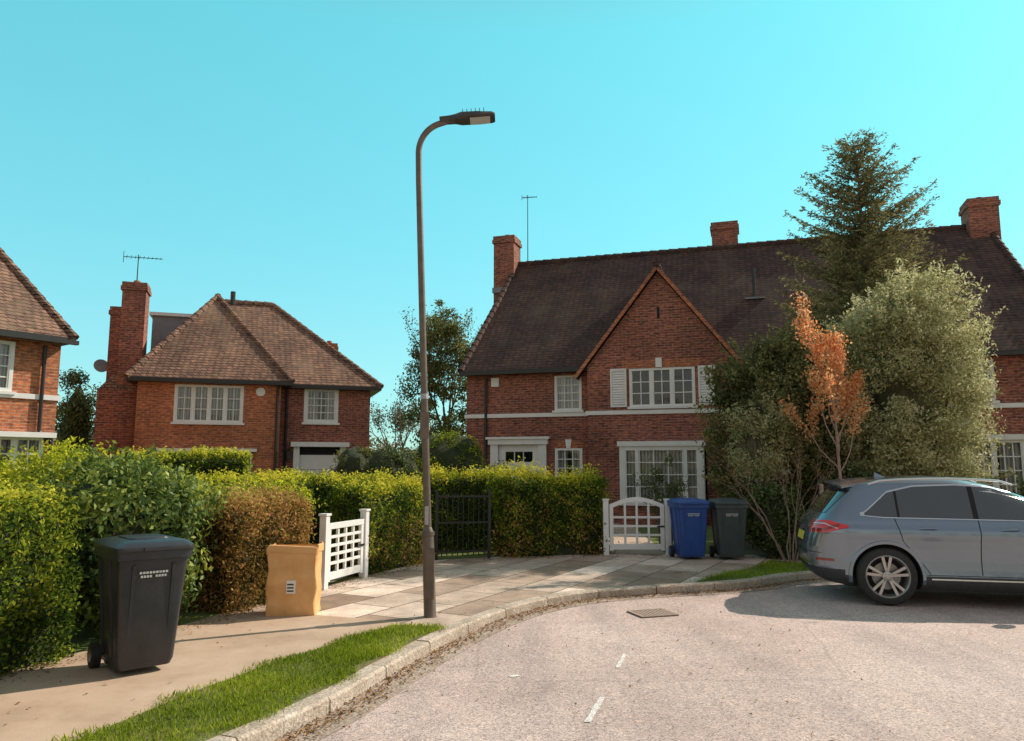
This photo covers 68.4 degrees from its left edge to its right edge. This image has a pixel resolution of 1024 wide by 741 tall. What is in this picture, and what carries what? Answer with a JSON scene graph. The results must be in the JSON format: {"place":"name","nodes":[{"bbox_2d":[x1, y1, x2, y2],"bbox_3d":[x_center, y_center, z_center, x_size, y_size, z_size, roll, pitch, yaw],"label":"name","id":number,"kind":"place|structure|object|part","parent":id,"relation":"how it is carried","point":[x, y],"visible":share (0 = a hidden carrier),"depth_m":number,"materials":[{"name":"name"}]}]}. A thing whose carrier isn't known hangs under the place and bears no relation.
{"place":"outdoors","nodes":[
{"label":"outdoors","id":0,"kind":"place"},
{"bbox_2d":[0,611,431,740],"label":"footway","id":1,"kind":"structure","parent":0,"point":[67,704],"depth_m":5.97,"materials":[{"name":"beige concrete"}]},
{"bbox_2d":[87,533,193,670],"bbox_3d":[-3.092,1.911,6.243,0.604,1.062,0.836,6,-10,-42],"label":"wheelie bin","id":2,"kind":"object","parent":1,"relation":"on","point":[141,579],"visible":1,"depth_m":6.01,"materials":[{"name":"plastic"}]},
{"bbox_2d":[47,622,448,740],"bbox_3d":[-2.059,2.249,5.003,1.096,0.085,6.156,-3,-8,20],"label":"grass verge","id":3,"kind":"object","parent":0,"point":[346,653],"depth_m":5.51,"materials":[{"name":"green plant"}]},
{"bbox_2d":[328,564,347,582],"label":"driveway","id":4,"kind":"structure","parent":0,"point":[337,578],"depth_m":11.06,"materials":[{"name":"grey concrete"}]},
{"bbox_2d":[50,524,800,659],"bbox_3d":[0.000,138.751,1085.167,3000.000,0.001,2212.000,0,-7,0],"label":"garden ground","id":5,"kind":"structure","parent":0,"point":[82,639],"depth_m":8.64,"materials":[{"name":"brown soil"}]},
{"bbox_2d":[0,445,60,488],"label":"flowering shrub","id":6,"kind":"object","parent":5,"relation":"on","point":[4,461],"visible":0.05,"depth_m":12.76,"materials":[{"name":"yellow plant"}]},
{"bbox_2d":[0,336,60,467],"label":"walls","id":7,"kind":"structure","parent":5,"relation":"on","point":[19,411],"depth_m":17.70,"materials":[{"name":"red brick"}]},
{"bbox_2d":[0,340,56,476],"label":"windows","id":8,"kind":"structure","parent":7,"relation":"attached to","point":[8,439],"depth_m":17.40,"materials":[{"name":"white paint"}]},
{"bbox_2d":[0,247,78,345],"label":"roof","id":9,"kind":"structure","parent":7,"relation":"on","point":[26,307],"depth_m":18.12,"materials":[{"name":"brown tile"}]},
{"bbox_2d":[0,331,78,462],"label":"rainwater pipes","id":10,"kind":"object","parent":7,"relation":"attached to","point":[45,347],"visible":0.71,"depth_m":17.78,"materials":[{"name":"black plastic"}]},
{"bbox_2d":[0,472,94,679],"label":"clipped hedge","id":11,"kind":"object","parent":5,"relation":"on","point":[35,534],"visible":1,"depth_m":6.24,"materials":[{"name":"green plant"}]},
{"bbox_2d":[54,366,100,469],"bbox_3d":[-16.403,2.509,27.901,2.325,5.328,2.455,0,-7,0],"label":"deciduous tree","id":12,"kind":"object","parent":5,"relation":"on","point":[75,410],"visible":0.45,"depth_m":27.60,"materials":[{"name":"green plant"}]},
{"bbox_2d":[0,435,187,494],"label":"flowering shrub","id":13,"kind":"object","parent":5,"relation":"on","point":[39,465],"visible":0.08,"depth_m":10.16,"materials":[{"name":"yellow plant"}]},
{"bbox_2d":[19,440,231,634],"bbox_3d":[-4.252,1.711,7.941,2.241,1.946,2.511,0,-7,0],"label":"laurel bush","id":14,"kind":"object","parent":5,"relation":"on","point":[115,497],"visible":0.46,"depth_m":7.37,"materials":[{"name":"green plant"}]},
{"bbox_2d":[76,447,207,500],"bbox_3d":[-4.579,1.902,9.434,1.825,1.927,1.494,0,-7,0],"label":"flowering shrub","id":15,"kind":"object","parent":5,"relation":"on","point":[161,458],"depth_m":9.63,"materials":[{"name":"green plant"}]},
{"bbox_2d":[121,445,255,483],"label":"clipped hedge","id":16,"kind":"object","parent":5,"relation":"on","point":[195,458],"visible":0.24,"depth_m":14.51,"materials":[{"name":"green plant"}]},
{"bbox_2d":[93,254,338,458],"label":"chimneys","id":17,"kind":"object","parent":5,"relation":"on","point":[115,414],"visible":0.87,"depth_m":24.89,"materials":[{"name":"red brick"}]},
{"bbox_2d":[54,393,415,458],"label":"distant trees","id":18,"kind":"object","parent":5,"relation":"on","point":[378,445],"depth_m":92.23,"materials":[{"name":"green plant"}]},
{"bbox_2d":[180,470,319,613],"bbox_3d":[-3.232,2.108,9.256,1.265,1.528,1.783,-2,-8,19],"label":"beech hedge","id":19,"kind":"object","parent":5,"relation":"on","point":[236,577],"visible":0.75,"depth_m":8.74,"materials":[{"name":"brown plant"}]},
{"bbox_2d":[134,382,369,478],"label":"walls","id":20,"kind":"structure","parent":5,"relation":"on","point":[155,410],"depth_m":25.11,"materials":[{"name":"red brick"}]},
{"bbox_2d":[156,384,349,482],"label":"windows and door","id":21,"kind":"structure","parent":20,"relation":"attached to","point":[209,404],"depth_m":25.19,"materials":[{"name":"white paint"}]},
{"bbox_2d":[123,291,383,397],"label":"roof","id":22,"kind":"structure","parent":20,"relation":"on","point":[217,338],"depth_m":26.43,"materials":[{"name":"brown tile"}]},
{"bbox_2d":[195,466,396,561],"bbox_3d":[-3.866,2.546,13.362,3.750,1.709,1.465,3,-8,-20],"label":"clipped hedge","id":23,"kind":"object","parent":5,"relation":"on","point":[322,483],"visible":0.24,"depth_m":13.12,"materials":[{"name":"green plant"}]},
{"bbox_2d":[327,445,379,480],"bbox_3d":[-3.474,2.756,17.087,1.492,2.136,1.465,-5,-9,37],"label":"topiary ball","id":24,"kind":"object","parent":5,"relation":"on","point":[351,460],"visible":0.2,"depth_m":16.77,"materials":[{"name":"green plant"}]},
{"bbox_2d":[319,468,435,576],"bbox_3d":[-2.128,2.434,12.390,1.166,1.665,2.544,-3,-8,23],"label":"clipped hedge","id":25,"kind":"object","parent":5,"relation":"on","point":[396,524],"visible":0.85,"depth_m":11.92,"materials":[{"name":"green plant"}]},
{"bbox_2d":[361,445,422,487],"bbox_3d":[-2.614,2.681,16.427,1.446,2.119,1.458,4,-8,-28],"label":"topiary ball","id":26,"kind":"object","parent":5,"relation":"on","point":[395,460],"visible":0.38,"depth_m":16.16,"materials":[{"name":"green plant"}]},
{"bbox_2d":[369,394,419,451],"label":"bare tree","id":27,"kind":"object","parent":5,"relation":"on","point":[396,424],"visible":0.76,"depth_m":41.55,"materials":[{"name":"green plant"}]},
{"bbox_2d":[393,299,481,444],"bbox_3d":[-2.785,1.209,33.276,4.780,9.242,4.548,0,-7,0],"label":"deciduous tree","id":28,"kind":"object","parent":5,"relation":"on","point":[442,334],"visible":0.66,"depth_m":32.86,"materials":[{"name":"green plant"}]},
{"bbox_2d":[410,428,487,478],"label":"round bush","id":29,"kind":"object","parent":5,"relation":"on","point":[453,450],"visible":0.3,"depth_m":19.67,"materials":[{"name":"green plant"}]},
{"bbox_2d":[418,462,507,550],"bbox_3d":[-0.991,2.725,15.060,2.093,1.774,1.182,1,-7,-5],"label":"clipped hedge","id":30,"kind":"object","parent":5,"relation":"on","point":[455,483],"visible":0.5,"depth_m":14.78,"materials":[{"name":"green plant"}]},
{"bbox_2d":[469,460,515,481],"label":"round bush","id":31,"kind":"object","parent":5,"relation":"on","point":[494,465],"visible":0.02,"depth_m":18.24,"materials":[{"name":"green plant"}]},
{"bbox_2d":[482,456,618,557],"bbox_3d":[0.756,2.570,14.327,2.666,1.891,1.466,2,-8,-16],"label":"clipped hedge","id":32,"kind":"object","parent":5,"relation":"on","point":[544,514],"visible":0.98,"depth_m":13.96,"materials":[{"name":"green plant"}]},
{"bbox_2d":[631,454,691,544],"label":"rose bush","id":33,"kind":"object","parent":5,"relation":"on","point":[672,490],"visible":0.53,"depth_m":14.78,"materials":[{"name":"green plant"}]},
{"bbox_2d":[464,272,1023,524],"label":"walls","id":34,"kind":"structure","parent":5,"relation":"on","point":[661,325],"depth_m":22.25,"materials":[{"name":"red brick"}]},
{"bbox_2d":[457,224,1023,379],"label":"roof","id":35,"kind":"structure","parent":34,"relation":"on","point":[564,313],"depth_m":24.43,"materials":[{"name":"brown tile"}]},
{"bbox_2d":[492,195,1001,302],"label":"chimneys","id":36,"kind":"object","parent":35,"relation":"on","point":[980,216],"visible":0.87,"depth_m":26.96,"materials":[{"name":"red brick"}]},
{"bbox_2d":[459,351,1023,467],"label":"rainwater pipes","id":37,"kind":"object","parent":34,"relation":"attached to","point":[494,382],"visible":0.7,"depth_m":23.44,"materials":[{"name":"black metal"}]},
{"bbox_2d":[485,360,1023,524],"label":"windows and door","id":38,"kind":"structure","parent":34,"relation":"attached to","point":[671,388],"depth_m":21.61,"materials":[{"name":"white wood"}]},
{"bbox_2d":[745,541,800,559],"bbox_3d":[11.300,3.513,14.675,13.400,0.001,4.000,0,-7,0],"label":"soil bed","id":39,"kind":"object","parent":5,"relation":"on","point":[750,549],"visible":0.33,"depth_m":14.38,"materials":[{"name":"brown soil"}]},
{"bbox_2d":[718,383,805,551],"bbox_3d":[4.900,1.834,14.723,1.583,3.366,1.557,-3,-8,25],"label":"variegated shrub","id":40,"kind":"object","parent":39,"relation":"on","point":[754,441],"visible":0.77,"depth_m":14.56,"materials":[{"name":"green plant"}]},
{"bbox_2d":[687,317,861,543],"bbox_3d":[5.469,1.273,15.721,3.238,4.746,3.299,0,-7,0],"label":"holly tree","id":41,"kind":"object","parent":39,"relation":"on","point":[763,372],"visible":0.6,"depth_m":15.20,"materials":[{"name":"green plant"}]},
{"bbox_2d":[742,482,807,557],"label":"shrub","id":42,"kind":"object","parent":39,"relation":"on","point":[770,501],"visible":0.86,"depth_m":13.51,"materials":[{"name":"green plant"}]},
{"bbox_2d":[777,291,872,478],"bbox_3d":[5.601,0.915,13.059,1.319,4.759,1.572,1,-7,-11],"label":"young orange tree","id":43,"kind":"object","parent":39,"relation":"on","point":[836,359],"visible":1,"depth_m":13.07,"materials":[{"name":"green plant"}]},
{"bbox_2d":[808,461,872,506],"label":"shrub","id":44,"kind":"object","parent":39,"relation":"on","point":[856,472],"visible":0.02,"depth_m":13.82,"materials":[{"name":"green plant"}]},
{"bbox_2d":[814,258,1010,483],"bbox_3d":[7.655,0.636,14.815,3.356,5.776,3.263,0,-7,0],"label":"variegated tree","id":45,"kind":"object","parent":39,"relation":"on","point":[915,377],"visible":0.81,"depth_m":14.03,"materials":[{"name":"green plant"}]},
{"bbox_2d":[1004,473,1023,495],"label":"shrub","id":46,"kind":"object","parent":39,"relation":"on","point":[1021,484],"visible":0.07,"depth_m":13.96,"materials":[{"name":"green plant"}]},
{"bbox_2d":[770,128,1017,492],"bbox_3d":[8.248,-0.915,17.645,4.955,9.554,5.574,-3,-8,19],"label":"spruce tree","id":47,"kind":"object","parent":5,"relation":"on","point":[860,272],"visible":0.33,"depth_m":17.48,"materials":[{"name":"green plant"}]},
{"bbox_2d":[186,554,801,627],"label":"pavement","id":48,"kind":"structure","parent":0,"point":[472,588],"depth_m":10.83,"materials":[{"name":"grey concrete"}]},
{"bbox_2d":[265,541,323,615],"bbox_3d":[-2.457,2.342,8.521,0.572,0.772,0.403,1,-7,-5],"label":"paper garden waste sack","id":49,"kind":"object","parent":48,"relation":"on","point":[293,586],"visible":1,"depth_m":8.34,"materials":[{"name":"brown paper"}]},
{"bbox_2d":[318,509,370,589],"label":"garden gate","id":50,"kind":"structure","parent":48,"relation":"on","point":[326,537],"depth_m":10.65,"materials":[{"name":"white paint"}]},
{"bbox_2d":[416,107,494,617],"bbox_3d":[-0.672,-0.183,8.631,0.943,5.874,0.280,0,-7,0],"label":"street lamp","id":51,"kind":"object","parent":48,"relation":"on","point":[475,117],"visible":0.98,"depth_m":8.58,"materials":[{"name":"metal"}]},
{"bbox_2d":[420,394,433,599],"bbox_3d":[-0.950,1.386,8.422,0.189,2.262,0.126,0,-7,0],"label":"door and bands","id":52,"kind":"structure","parent":51,"relation":"in","point":[424,416],"depth_m":8.28,"materials":[{"name":"paint"}]},
{"bbox_2d":[435,489,490,559],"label":"iron gate","id":53,"kind":"structure","parent":48,"relation":"on","point":[437,496],"depth_m":13.47,"materials":[{"name":"black metal"}]},
{"bbox_2d":[602,497,671,554],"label":"garden gate","id":54,"kind":"structure","parent":48,"relation":"on","point":[664,534],"depth_m":14.02,"materials":[{"name":"white paint"}]},
{"bbox_2d":[667,498,709,556],"bbox_3d":[3.179,2.836,13.569,0.604,1.062,0.836,1,-7,-4],"label":"wheelie bin","id":55,"kind":"object","parent":48,"relation":"on","point":[688,516],"visible":1,"depth_m":13.26,"materials":[{"name":"plastic"}]},
{"bbox_2d":[707,498,748,556],"bbox_3d":[3.881,2.830,13.520,0.604,1.062,0.836,0,-7,3],"label":"wheelie bin","id":56,"kind":"object","parent":48,"relation":"on","point":[728,518],"visible":0.95,"depth_m":13.21,"materials":[{"name":"plastic"}]},
{"bbox_2d":[819,483,823,494],"bbox_3d":[5.220,2.578,12.627,0.065,1.350,0.065,-3,-8,22],"label":"tree stake","id":57,"kind":"object","parent":48,"relation":"on","point":[821,489],"visible":0.19,"depth_m":12.68,"materials":[{"name":"brown plant"}]},
{"bbox_2d":[0,0,1023,450],"label":"sky","id":58,"kind":"structure","parent":0,"point":[259,150],"materials":[{"name":"blue"}]},
{"bbox_2d":[599,523,664,553],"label":"garden path","id":59,"kind":"structure","parent":0,"point":[632,539],"depth_m":16.67,"materials":[{"name":"grey concrete"}]},
{"bbox_2d":[318,581,1023,740],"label":"road","id":60,"kind":"structure","parent":0,"point":[931,662],"depth_m":6.33,"materials":[{"name":"grey asphalt"}]},
{"bbox_2d":[0,553,945,740],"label":"leaf litter","id":61,"kind":"object","parent":60,"relation":"on","point":[390,678],"visible":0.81,"depth_m":7.14,"materials":[{"name":"brown plant"}]},
{"bbox_2d":[206,571,820,740],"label":"kerb","id":62,"kind":"structure","parent":60,"relation":"on","point":[309,709],"depth_m":6.97,"materials":[{"name":"concrete"}]},
{"bbox_2d":[277,579,827,740],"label":"gutter","id":63,"kind":"object","parent":60,"relation":"on","point":[352,716],"visible":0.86,"depth_m":6.56,"materials":[{"name":"beige concrete"}]},
{"bbox_2d":[584,697,604,721],"bbox_3d":[0.602,2.447,5.446,0.054,0.001,0.585,-2,-8,17],"label":"road marking","id":64,"kind":"object","parent":60,"relation":"on","point":[594,709],"visible":1,"depth_m":5.43,"materials":[{"name":"paint"}]},
{"bbox_2d":[616,654,626,667],"bbox_3d":[0.984,2.617,6.790,0.041,0.001,0.488,-2,-7,16],"label":"road marking","id":65,"kind":"object","parent":60,"relation":"on","point":[620,661],"visible":1,"depth_m":6.78,"materials":[{"name":"paint"}]},
{"bbox_2d":[626,608,678,617],"bbox_3d":[1.670,2.885,8.959,0.480,0.014,0.400,2,-8,-18],"label":"manhole cover","id":66,"kind":"object","parent":60,"relation":"on","point":[648,613],"visible":1,"depth_m":8.93,"materials":[{"name":"metal"}]},
{"bbox_2d":[797,472,1023,604],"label":"parked car","id":67,"kind":"object","parent":60,"relation":"on","point":[894,540],"visible":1,"depth_m":9.52,"materials":[{"name":"paint"}]},
{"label":"windows","id":68,"kind":"part","parent":67,"relation":"part of","materials":[{"name":"grey glass"}]},
{"bbox_2d":[690,558,809,581],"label":"grass strip ground","id":69,"kind":"structure","parent":0,"point":[767,573],"depth_m":11.76,"materials":[{"name":"green plant"}]},
{"bbox_2d":[704,430,849,562],"bbox_3d":[4.749,2.099,12.961,2.720,2.397,2.503,0,-7,0],"label":"bare shrub","id":70,"kind":"object","parent":69,"relation":"on","point":[789,553],"visible":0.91,"depth_m":12.84,"materials":[{"name":"brown plant"}]}
]}

